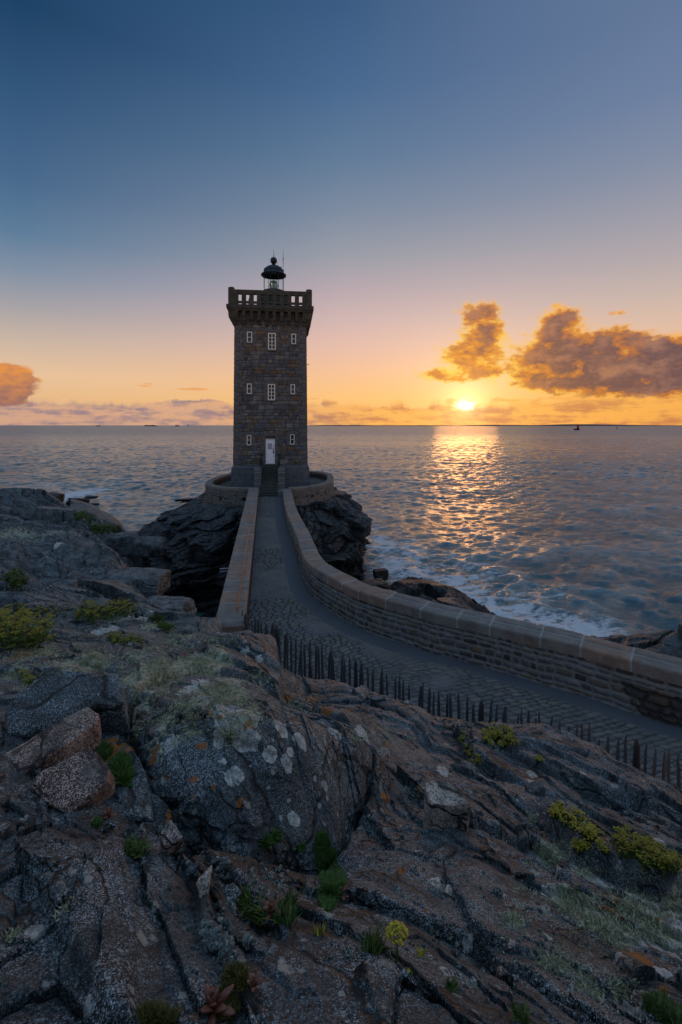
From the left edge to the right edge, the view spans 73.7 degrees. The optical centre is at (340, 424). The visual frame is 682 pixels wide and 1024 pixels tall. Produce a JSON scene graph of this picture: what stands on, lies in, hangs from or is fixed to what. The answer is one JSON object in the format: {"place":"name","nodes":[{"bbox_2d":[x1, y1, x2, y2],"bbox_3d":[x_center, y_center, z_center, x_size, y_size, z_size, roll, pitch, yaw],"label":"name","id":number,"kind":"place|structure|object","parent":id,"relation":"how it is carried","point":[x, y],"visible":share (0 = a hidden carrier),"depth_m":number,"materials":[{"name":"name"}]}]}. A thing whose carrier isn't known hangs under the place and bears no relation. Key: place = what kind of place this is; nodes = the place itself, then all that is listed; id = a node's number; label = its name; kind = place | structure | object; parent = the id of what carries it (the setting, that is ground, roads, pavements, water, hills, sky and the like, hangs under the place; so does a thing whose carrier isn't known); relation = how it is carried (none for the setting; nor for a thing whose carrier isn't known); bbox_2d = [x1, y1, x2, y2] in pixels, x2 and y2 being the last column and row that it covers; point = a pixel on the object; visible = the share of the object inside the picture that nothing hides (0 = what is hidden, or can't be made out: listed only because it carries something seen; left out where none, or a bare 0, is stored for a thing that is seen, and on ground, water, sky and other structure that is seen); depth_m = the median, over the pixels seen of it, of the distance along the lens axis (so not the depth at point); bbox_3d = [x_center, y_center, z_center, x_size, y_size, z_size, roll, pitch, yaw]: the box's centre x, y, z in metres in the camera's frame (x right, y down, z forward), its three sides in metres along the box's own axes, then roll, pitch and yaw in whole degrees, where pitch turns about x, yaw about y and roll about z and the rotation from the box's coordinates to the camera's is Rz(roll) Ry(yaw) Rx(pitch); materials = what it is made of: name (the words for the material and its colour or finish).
{"place":"outdoors","nodes":[
{"label":"outdoors","id":0,"kind":"place"},
{"bbox_2d":[137,487,372,611],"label":"cliff","id":1,"kind":"structure","parent":0,"point":[199,533],"depth_m":32.41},
{"bbox_2d":[205,471,333,510],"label":"enclosure wall","id":2,"kind":"structure","parent":1,"relation":"on","point":[215,493],"depth_m":34.89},
{"bbox_2d":[219,477,325,486],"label":"pavement","id":3,"kind":"structure","parent":0,"point":[313,481],"depth_m":42.05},
{"bbox_2d":[226,252,313,496],"bbox_3d":[-5.839,-4.943,38.205,6.880,20.686,9.530,0,0,-6],"label":"lighthouse","id":4,"kind":"object","parent":3,"relation":"on","point":[271,324],"visible":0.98,"depth_m":36.56,"materials":[{"name":"stone"}]},
{"bbox_2d":[245,435,251,445],"bbox_3d":[-7.380,1.250,36.448,0.531,0.929,0.225,0,0,-6],"label":"window","id":5,"kind":"structure","parent":4,"relation":"in","point":[248,436],"depth_m":36.48,"materials":[{"name":"paint"}]},
{"bbox_2d":[246,332,252,343],"bbox_3d":[-7.333,-7.000,36.453,0.574,0.972,0.225,0,0,-6],"label":"window","id":6,"kind":"structure","parent":4,"relation":"in","point":[249,334],"depth_m":36.48,"materials":[{"name":"paint"}]},
{"bbox_2d":[246,383,252,394],"bbox_3d":[-7.356,-2.860,36.451,0.546,0.938,0.225,0,0,-6],"label":"window","id":7,"kind":"structure","parent":4,"relation":"in","point":[249,385],"depth_m":36.48,"materials":[{"name":"paint"}]},
{"bbox_2d":[266,439,274,463],"bbox_3d":[-5.703,2.128,36.678,0.743,2.030,0.147,0,0,-6],"label":"door","id":8,"kind":"structure","parent":4,"relation":"in","point":[270,444],"depth_m":36.67,"materials":[{"name":"paint"}]},
{"bbox_2d":[267,384,275,400],"bbox_3d":[-5.605,-2.610,36.644,0.760,1.409,0.225,0,0,-6],"label":"window","id":9,"kind":"structure","parent":4,"relation":"in","point":[271,387],"depth_m":36.68,"materials":[{"name":"paint"}]},
{"bbox_2d":[267,333,276,350],"bbox_3d":[-5.570,-6.698,36.648,0.786,1.461,0.225,0,0,-6],"label":"window","id":10,"kind":"structure","parent":4,"relation":"in","point":[271,336],"depth_m":36.71,"materials":[{"name":"paint"}]},
{"bbox_2d":[289,434,295,445],"bbox_3d":[-3.943,1.209,36.827,0.537,0.932,0.225,0,0,-6],"label":"window","id":11,"kind":"structure","parent":4,"relation":"in","point":[292,436],"depth_m":36.86,"materials":[{"name":"paint"}]},
{"bbox_2d":[290,384,295,394],"bbox_3d":[-3.904,-2.855,36.832,0.526,0.918,0.225,0,0,-6],"label":"window","id":12,"kind":"structure","parent":4,"relation":"in","point":[292,385],"depth_m":36.91,"materials":[{"name":"paint"}]},
{"bbox_2d":[290,334,296,344],"bbox_3d":[-3.831,-6.931,36.840,0.543,0.938,0.225,0,0,-6],"label":"window","id":13,"kind":"structure","parent":4,"relation":"in","point":[293,336],"depth_m":36.87,"materials":[{"name":"paint"}]},
{"bbox_2d":[0,488,681,1023],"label":"rocky ground","id":14,"kind":"structure","parent":0,"point":[116,942],"depth_m":2.09,"materials":[{"name":"stone"}]},
{"bbox_2d":[0,567,28,589],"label":"samphire plant","id":15,"kind":"object","parent":14,"relation":"on","point":[13,579],"visible":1,"depth_m":8.21,"materials":[{"name":"green plant"}]},
{"bbox_2d":[17,668,34,686],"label":"samphire plant","id":16,"kind":"object","parent":14,"relation":"on","point":[26,680],"visible":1,"depth_m":3.77,"materials":[{"name":"green plant"}]},
{"bbox_2d":[0,604,58,651],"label":"samphire plant","id":17,"kind":"object","parent":14,"relation":"on","point":[13,631],"visible":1,"depth_m":4.76,"materials":[{"name":"green plant"}]},
{"bbox_2d":[14,602,65,619],"bbox_3d":[-4.764,2.897,7.158,1.364,0.301,0.582,0,0,34],"label":"samphire plant","id":18,"kind":"object","parent":14,"relation":"on","point":[42,612],"visible":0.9,"depth_m":7.04,"materials":[{"name":"green plant"}]},
{"bbox_2d":[44,633,56,643],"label":"samphire plant","id":19,"kind":"object","parent":14,"relation":"on","point":[51,639],"visible":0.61,"depth_m":5.70,"materials":[{"name":"green plant"}]},
{"bbox_2d":[2,707,101,773],"bbox_3d":[-1.676,1.875,2.578,0.254,0.284,0.586,0,0,40],"label":"boulder","id":20,"kind":"object","parent":14,"relation":"on","point":[61,740],"visible":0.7,"depth_m":2.58,"materials":[{"name":"beige stone"}]},
{"bbox_2d":[35,578,77,586],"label":"boulder","id":21,"kind":"object","parent":14,"relation":"on","point":[60,581],"visible":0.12,"depth_m":12.19,"materials":[{"name":"grey stone"}]},
{"bbox_2d":[4,671,129,739],"bbox_3d":[-1.842,1.974,3.092,0.723,0.473,0.537,0,0,-29],"label":"boulder","id":22,"kind":"object","parent":14,"relation":"on","point":[40,705],"visible":0.67,"depth_m":3.02,"materials":[{"name":"grey stone"}]},
{"bbox_2d":[31,749,115,812],"bbox_3d":[-1.352,1.845,2.308,0.372,0.348,0.330,0,0,-28],"label":"boulder","id":23,"kind":"object","parent":14,"relation":"on","point":[81,779],"visible":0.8,"depth_m":2.24,"materials":[{"name":"grey stone"}]},
{"bbox_2d":[72,509,94,523],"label":"samphire plant","id":24,"kind":"object","parent":14,"relation":"on","point":[84,515],"visible":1,"depth_m":21.98,"materials":[{"name":"green plant"}]},
{"bbox_2d":[90,814,103,827],"bbox_3d":[-1.119,1.817,2.077,0.081,0.044,0.077,0,0,0],"label":"moss cushion","id":25,"kind":"object","parent":14,"relation":"on","point":[96,821],"visible":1,"depth_m":2.08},
{"bbox_2d":[88,597,110,604],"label":"boulder","id":26,"kind":"object","parent":14,"relation":"on","point":[97,600],"visible":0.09,"depth_m":9.74,"materials":[{"name":"grey stone"}]},
{"bbox_2d":[94,739,115,759],"bbox_3d":[-1.575,1.978,2.787,0.506,0.133,0.260,0,0,42],"label":"moss cushion","id":27,"kind":"object","parent":14,"relation":"on","point":[104,749],"visible":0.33,"depth_m":2.72,"materials":[{"name":"green plant"}]},
{"bbox_2d":[89,522,121,534],"bbox_3d":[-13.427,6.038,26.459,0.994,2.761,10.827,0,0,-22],"label":"samphire plant","id":28,"kind":"object","parent":14,"relation":"on","point":[102,529],"visible":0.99,"depth_m":22.28,"materials":[{"name":"green plant"}]},
{"bbox_2d":[71,598,141,624],"bbox_3d":[-3.841,3.137,7.641,0.716,0.659,1.664,0,0,16],"label":"samphire plant","id":29,"kind":"object","parent":14,"relation":"on","point":[92,611],"visible":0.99,"depth_m":7.44,"materials":[{"name":"green plant"}]},
{"bbox_2d":[101,821,117,831],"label":"stone","id":30,"kind":"object","parent":14,"relation":"on","point":[108,826],"visible":1,"depth_m":2.05,"materials":[{"name":"grey stone"}]},
{"bbox_2d":[103,806,116,818],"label":"succulent","id":31,"kind":"object","parent":14,"relation":"on","point":[107,813],"visible":1,"depth_m":2.16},
{"bbox_2d":[104,577,133,584],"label":"boulder","id":32,"kind":"object","parent":14,"relation":"on","point":[128,580],"visible":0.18,"depth_m":11.46,"materials":[{"name":"stone"}]},
{"bbox_2d":[102,531,138,556],"bbox_3d":[-10.546,5.754,22.014,1.700,0.989,1.385,0,0,-17],"label":"boulder","id":33,"kind":"object","parent":14,"relation":"on","point":[120,543],"visible":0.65,"depth_m":21.48,"materials":[{"name":"stone"}]},
{"bbox_2d":[106,749,136,788],"bbox_3d":[-1.227,1.910,2.539,0.159,0.081,0.334,0,0,-38],"label":"moss cushion","id":34,"kind":"object","parent":14,"relation":"on","point":[122,769],"visible":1,"depth_m":2.51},
{"bbox_2d":[105,630,148,646],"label":"samphire plant","id":35,"kind":"object","parent":14,"relation":"on","point":[122,638],"visible":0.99,"depth_m":6.02,"materials":[{"name":"green plant"}]},
{"bbox_2d":[121,826,143,838],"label":"stone","id":36,"kind":"object","parent":14,"relation":"on","point":[139,832],"visible":0.69,"depth_m":2.04,"materials":[{"name":"stone"}]},
{"bbox_2d":[102,567,170,597],"bbox_3d":[-5.391,4.185,11.961,1.559,0.639,1.068,0,0,-9],"label":"boulder","id":37,"kind":"object","parent":14,"relation":"on","point":[147,582],"visible":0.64,"depth_m":11.80,"materials":[{"name":"grey stone"}]},
{"bbox_2d":[124,832,151,858],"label":"grass tuft","id":38,"kind":"object","parent":14,"relation":"on","point":[137,848],"visible":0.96,"depth_m":1.87,"materials":[{"name":"green plant"}]},
{"bbox_2d":[123,805,153,821],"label":"stone","id":39,"kind":"object","parent":14,"relation":"on","point":[136,813],"visible":0.97,"depth_m":2.23,"materials":[{"name":"grey stone"}]},
{"bbox_2d":[131,536,165,557],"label":"boulder","id":40,"kind":"object","parent":14,"relation":"on","point":[148,546],"visible":1,"depth_m":19.71,"materials":[{"name":"stone"}]},
{"bbox_2d":[136,996,183,1023],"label":"moss cushion","id":41,"kind":"object","parent":14,"relation":"on","point":[153,1012],"visible":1,"depth_m":1.12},
{"bbox_2d":[147,613,176,630],"bbox_3d":[-3.046,3.365,7.766,0.390,0.367,1.284,0,0,-39],"label":"moss cushion","id":42,"kind":"object","parent":14,"relation":"on","point":[159,619],"visible":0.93,"depth_m":7.71,"materials":[{"name":"green plant"}]},
{"bbox_2d":[145,596,196,613],"bbox_3d":[-4.079,4.255,10.389,1.335,0.492,0.896,0,0,6],"label":"boulder","id":43,"kind":"object","parent":14,"relation":"on","point":[180,604],"visible":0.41,"depth_m":10.37,"materials":[{"name":"grey stone"}]},
{"bbox_2d":[160,820,183,855],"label":"stone","id":44,"kind":"object","parent":14,"relation":"on","point":[172,842],"visible":0.97,"depth_m":1.92,"materials":[{"name":"grey stone"}]},
{"bbox_2d":[185,862,199,875],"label":"stone","id":45,"kind":"object","parent":14,"relation":"on","point":[196,865],"visible":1,"depth_m":1.77,"materials":[{"name":"grey stone"}]},
{"bbox_2d":[196,865,211,898],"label":"stone","id":46,"kind":"object","parent":14,"relation":"on","point":[203,883],"visible":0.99,"depth_m":1.64,"materials":[{"name":"beige stone"}]},
{"bbox_2d":[202,617,221,631],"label":"boulder","id":47,"kind":"object","parent":14,"relation":"on","point":[215,621],"visible":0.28,"depth_m":9.65,"materials":[{"name":"grey stone"}]},
{"bbox_2d":[197,984,235,1023],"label":"succulent","id":48,"kind":"object","parent":14,"relation":"on","point":[215,999],"visible":1,"depth_m":1.17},
{"bbox_2d":[223,884,241,906],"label":"stone","id":49,"kind":"object","parent":14,"relation":"on","point":[229,889],"visible":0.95,"depth_m":1.75,"materials":[{"name":"grey stone"}]},
{"bbox_2d":[215,956,254,1023],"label":"moss cushion","id":50,"kind":"object","parent":14,"relation":"on","point":[236,974],"visible":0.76,"depth_m":1.23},
{"bbox_2d":[216,488,258,632],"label":"causeway wall","id":51,"kind":"structure","parent":14,"relation":"on","point":[229,617],"depth_m":14.31,"materials":[{"name":"grey stone"}]},
{"bbox_2d":[237,510,253,611],"bbox_3d":[-3.647,4.646,18.015,0.174,0.148,13.364,0,0,-9],"label":"handrail","id":52,"kind":"object","parent":51,"relation":"attached to","point":[243,567],"visible":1,"depth_m":14.26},
{"bbox_2d":[131,674,372,875],"bbox_3d":[-0.709,2.537,3.576,1.964,1.434,2.559,0,0,0],"label":"rock outcrop","id":53,"kind":"object","parent":14,"relation":"on","point":[304,777],"visible":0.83,"depth_m":2.78,"materials":[{"name":"stone"}]},
{"bbox_2d":[258,830,277,851],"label":"grass tuft","id":54,"kind":"object","parent":53,"relation":"on","point":[268,841],"visible":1,"depth_m":2.43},
{"bbox_2d":[269,827,284,845],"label":"grass tuft","id":55,"kind":"object","parent":53,"relation":"on","point":[277,835],"visible":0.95,"depth_m":2.47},
{"bbox_2d":[294,840,308,852],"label":"grass tuft","id":56,"kind":"object","parent":53,"relation":"on","point":[301,847],"visible":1,"depth_m":2.52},
{"bbox_2d":[246,972,264,991],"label":"succulent","id":57,"kind":"object","parent":14,"relation":"on","point":[253,982],"visible":1,"depth_m":1.22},
{"bbox_2d":[262,895,281,920],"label":"succulent","id":58,"kind":"object","parent":14,"relation":"on","point":[267,905],"visible":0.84,"depth_m":1.60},
{"bbox_2d":[262,882,302,927],"bbox_3d":[-0.194,1.700,1.603,0.151,0.160,0.197,0,0,0],"label":"grass tuft","id":59,"kind":"object","parent":14,"relation":"on","point":[290,909],"visible":0.98,"depth_m":1.55,"materials":[{"name":"green plant"}]},
{"bbox_2d":[313,922,326,935],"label":"grass tuft","id":60,"kind":"object","parent":14,"relation":"on","point":[318,931],"visible":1,"depth_m":1.52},
{"bbox_2d":[313,829,347,911],"bbox_3d":[-0.045,2.208,2.211,0.194,0.780,1.010,0,0,-6],"label":"moss cushion","id":61,"kind":"object","parent":14,"relation":"on","point":[332,881],"visible":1,"depth_m":2.05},
{"bbox_2d":[0,615,681,1007],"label":"lichen tufts","id":62,"kind":"object","parent":14,"relation":"on","point":[600,925],"visible":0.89,"depth_m":2.68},
{"bbox_2d":[333,920,351,936],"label":"stone","id":63,"kind":"object","parent":14,"relation":"on","point":[340,928],"visible":0.96,"depth_m":1.55,"materials":[{"name":"grey stone"}]},
{"bbox_2d":[339,885,348,900],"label":"succulent","id":64,"kind":"object","parent":14,"relation":"on","point":[344,896],"visible":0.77,"depth_m":1.90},
{"bbox_2d":[353,961,368,983],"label":"stone","id":65,"kind":"object","parent":14,"relation":"on","point":[361,974],"visible":1,"depth_m":1.30,"materials":[{"name":"grey stone"}]},
{"bbox_2d":[352,920,391,957],"bbox_3d":[0.100,1.670,1.472,0.134,0.135,0.149,0,0,0],"label":"grass tuft","id":66,"kind":"object","parent":14,"relation":"on","point":[374,943],"visible":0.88,"depth_m":1.46,"materials":[{"name":"green plant"}]},
{"bbox_2d":[377,747,389,761],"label":"stone","id":67,"kind":"object","parent":14,"relation":"on","point":[383,752],"visible":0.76,"depth_m":3.98,"materials":[{"name":"beige stone"}]},
{"bbox_2d":[385,920,408,962],"bbox_3d":[0.178,1.644,1.449,0.076,0.113,0.063,0,0,0],"label":"yellow flower","id":68,"kind":"object","parent":14,"relation":"on","point":[390,930],"visible":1,"depth_m":1.44,"materials":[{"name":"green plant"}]},
{"bbox_2d":[402,825,411,830],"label":"stone","id":69,"kind":"object","parent":14,"relation":"on","point":[404,827],"visible":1,"depth_m":2.88,"materials":[{"name":"grey stone"}]},
{"bbox_2d":[415,944,426,957],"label":"grass tuft","id":70,"kind":"object","parent":14,"relation":"on","point":[421,952],"visible":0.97,"depth_m":1.56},
{"bbox_2d":[428,877,442,892],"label":"stone","id":71,"kind":"object","parent":14,"relation":"on","point":[434,883],"visible":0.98,"depth_m":2.12,"materials":[{"name":"beige stone"}]},
{"bbox_2d":[423,781,469,831],"bbox_3d":[0.678,2.525,2.960,0.278,0.333,0.205,0,0,0],"label":"block stone","id":72,"kind":"object","parent":14,"relation":"on","point":[446,804],"visible":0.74,"depth_m":2.89,"materials":[{"name":"beige stone"}]},
{"bbox_2d":[444,884,453,897],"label":"stone","id":73,"kind":"object","parent":14,"relation":"on","point":[448,890],"visible":1,"depth_m":2.10,"materials":[{"name":"beige stone"}]},
{"bbox_2d":[444,974,459,992],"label":"grass tuft","id":74,"kind":"object","parent":14,"relation":"on","point":[450,984],"visible":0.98,"depth_m":1.39,"materials":[{"name":"green plant"}]},
{"bbox_2d":[457,730,480,765],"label":"samphire plant","id":75,"kind":"object","parent":14,"relation":"on","point":[477,755],"visible":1,"depth_m":5.09,"materials":[{"name":"green plant"}]},
{"bbox_2d":[476,831,484,838],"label":"stone","id":76,"kind":"object","parent":14,"relation":"on","point":[479,834],"visible":0.99,"depth_m":2.83,"materials":[{"name":"grey stone"}]},
{"bbox_2d":[282,488,681,727],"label":"parapet wall","id":77,"kind":"structure","parent":14,"relation":"on","point":[644,682],"depth_m":10.69,"materials":[{"name":"grey stone"}]},
{"bbox_2d":[489,847,498,851],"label":"stone","id":78,"kind":"object","parent":14,"relation":"on","point":[493,849],"visible":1,"depth_m":2.68,"materials":[{"name":"grey stone"}]},
{"bbox_2d":[489,886,503,896],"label":"stone","id":79,"kind":"object","parent":14,"relation":"on","point":[497,891],"visible":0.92,"depth_m":2.27,"materials":[{"name":"grey stone"}]},
{"bbox_2d":[480,721,520,749],"bbox_3d":[1.865,3.700,5.399,0.497,0.246,0.566,0,0,0],"label":"samphire plant","id":80,"kind":"object","parent":14,"relation":"on","point":[492,732],"visible":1,"depth_m":5.35,"materials":[{"name":"green plant"}]},
{"bbox_2d":[497,964,509,977],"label":"stone","id":81,"kind":"object","parent":14,"relation":"on","point":[502,971],"visible":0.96,"depth_m":1.59,"materials":[{"name":"grey stone"}]},
{"bbox_2d":[502,938,514,948],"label":"stone","id":82,"kind":"object","parent":14,"relation":"on","point":[510,944],"visible":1,"depth_m":1.72,"materials":[{"name":"beige stone"}]},
{"bbox_2d":[504,901,513,906],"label":"stone","id":83,"kind":"object","parent":14,"relation":"on","point":[508,903],"visible":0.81,"depth_m":2.19,"materials":[{"name":"grey stone"}]},
{"bbox_2d":[512,974,519,983],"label":"pebble","id":84,"kind":"object","parent":14,"relation":"on","point":[516,979],"visible":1,"depth_m":1.50,"materials":[{"name":"stone"}]},
{"bbox_2d":[507,997,533,1023],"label":"grass tuft","id":85,"kind":"object","parent":14,"relation":"on","point":[520,1015],"visible":1,"depth_m":1.28,"materials":[{"name":"green plant"}]},
{"bbox_2d":[524,779,545,796],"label":"boulder","id":86,"kind":"object","parent":14,"relation":"on","point":[537,787],"visible":0.75,"depth_m":4.10,"materials":[{"name":"stone"}]},
{"bbox_2d":[534,755,542,761],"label":"samphire plant","id":87,"kind":"object","parent":14,"relation":"on","point":[538,758],"visible":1,"depth_m":4.89,"materials":[{"name":"green plant"}]},
{"bbox_2d":[547,801,610,855],"bbox_3d":[1.732,2.924,3.286,0.269,0.284,0.611,0,0,0],"label":"samphire plant","id":88,"kind":"object","parent":14,"relation":"on","point":[589,831],"visible":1,"depth_m":3.21,"materials":[{"name":"green plant"}]},
{"bbox_2d":[572,883,590,894],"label":"stone","id":89,"kind":"object","parent":14,"relation":"on","point":[584,888],"visible":1,"depth_m":2.37,"materials":[{"name":"stone"}]},
{"bbox_2d":[624,958,632,970],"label":"stone","id":90,"kind":"object","parent":14,"relation":"on","point":[628,963],"visible":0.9,"depth_m":1.67,"materials":[{"name":"beige stone"}]},
{"bbox_2d":[629,997,633,1005],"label":"stone","id":91,"kind":"object","parent":14,"relation":"on","point":[631,1002],"visible":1,"depth_m":1.52,"materials":[{"name":"grey stone"}]},
{"bbox_2d":[635,999,640,1008],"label":"stone","id":92,"kind":"object","parent":14,"relation":"on","point":[637,1002],"visible":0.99,"depth_m":1.48,"materials":[{"name":"grey stone"}]},
{"bbox_2d":[609,824,681,879],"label":"samphire plant","id":93,"kind":"object","parent":14,"relation":"on","point":[643,850],"visible":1,"depth_m":2.80,"materials":[{"name":"green plant"}]},
{"bbox_2d":[637,985,681,1023],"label":"grass tuft","id":94,"kind":"object","parent":14,"relation":"on","point":[664,1008],"visible":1,"depth_m":1.43,"materials":[{"name":"green plant"}]},
{"bbox_2d":[0,425,681,636],"bbox_3d":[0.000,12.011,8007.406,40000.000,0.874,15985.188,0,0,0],"label":"sea","id":95,"kind":"structure","parent":0,"point":[569,528],"depth_m":79.65,"materials":[{"name":"liquid"}]},
{"bbox_2d":[48,492,64,501],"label":"sea rock","id":96,"kind":"object","parent":95,"relation":"in","point":[60,496],"visible":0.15,"depth_m":70.61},
{"bbox_2d":[66,498,89,505],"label":"sea rock","id":97,"kind":"object","parent":95,"relation":"in","point":[86,500],"visible":0.53,"depth_m":67.52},
{"bbox_2d":[84,496,98,498],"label":"sea rock","id":98,"kind":"object","parent":95,"relation":"in","point":[92,497],"visible":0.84,"depth_m":71.64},
{"bbox_2d":[361,578,390,589],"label":"sea rock","id":99,"kind":"object","parent":95,"relation":"in","point":[380,583],"visible":0.27,"depth_m":28.80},
{"bbox_2d":[373,568,388,580],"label":"sea rock","id":100,"kind":"object","parent":95,"relation":"in","point":[382,573],"visible":0.96,"depth_m":33.69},
{"bbox_2d":[391,580,438,586],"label":"sea rock","id":101,"kind":"object","parent":95,"relation":"in","point":[400,582],"visible":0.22,"depth_m":31.43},
{"bbox_2d":[0,0,681,424],"label":"sky","id":102,"kind":"structure","parent":0,"point":[478,203],"materials":[{"name":"blue"}]},
{"bbox_2d":[314,425,444,425],"bbox_3d":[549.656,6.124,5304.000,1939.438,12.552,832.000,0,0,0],"label":"distant coast","id":103,"kind":"structure","parent":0,"point":[379,425],"depth_m":5076.52},
{"bbox_2d":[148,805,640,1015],"bbox_3d":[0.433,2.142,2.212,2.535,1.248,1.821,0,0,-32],"label":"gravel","id":104,"kind":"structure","parent":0,"point":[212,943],"depth_m":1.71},
{"bbox_2d":[229,876,270,930],"bbox_3d":[-0.323,1.758,1.678,0.155,0.175,0.229,0,0,-41],"label":"grass tuft","id":105,"kind":"object","parent":104,"relation":"on","point":[250,908],"visible":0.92,"depth_m":1.65,"materials":[{"name":"green plant"}]},
{"bbox_2d":[248,496,681,790],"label":"path","id":106,"kind":"structure","parent":0,"point":[283,598],"depth_m":10.73,"materials":[{"name":"stone"}]},
{"bbox_2d":[241,610,681,789],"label":"paling fence","id":107,"kind":"object","parent":106,"relation":"on","point":[275,633],"visible":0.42,"depth_m":8.14,"materials":[{"name":"wood"}]},
{"bbox_2d":[460,424,681,425],"bbox_3d":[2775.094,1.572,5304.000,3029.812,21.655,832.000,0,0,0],"label":"distant coast","id":108,"kind":"structure","parent":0,"point":[573,425],"depth_m":5031.01}
]}

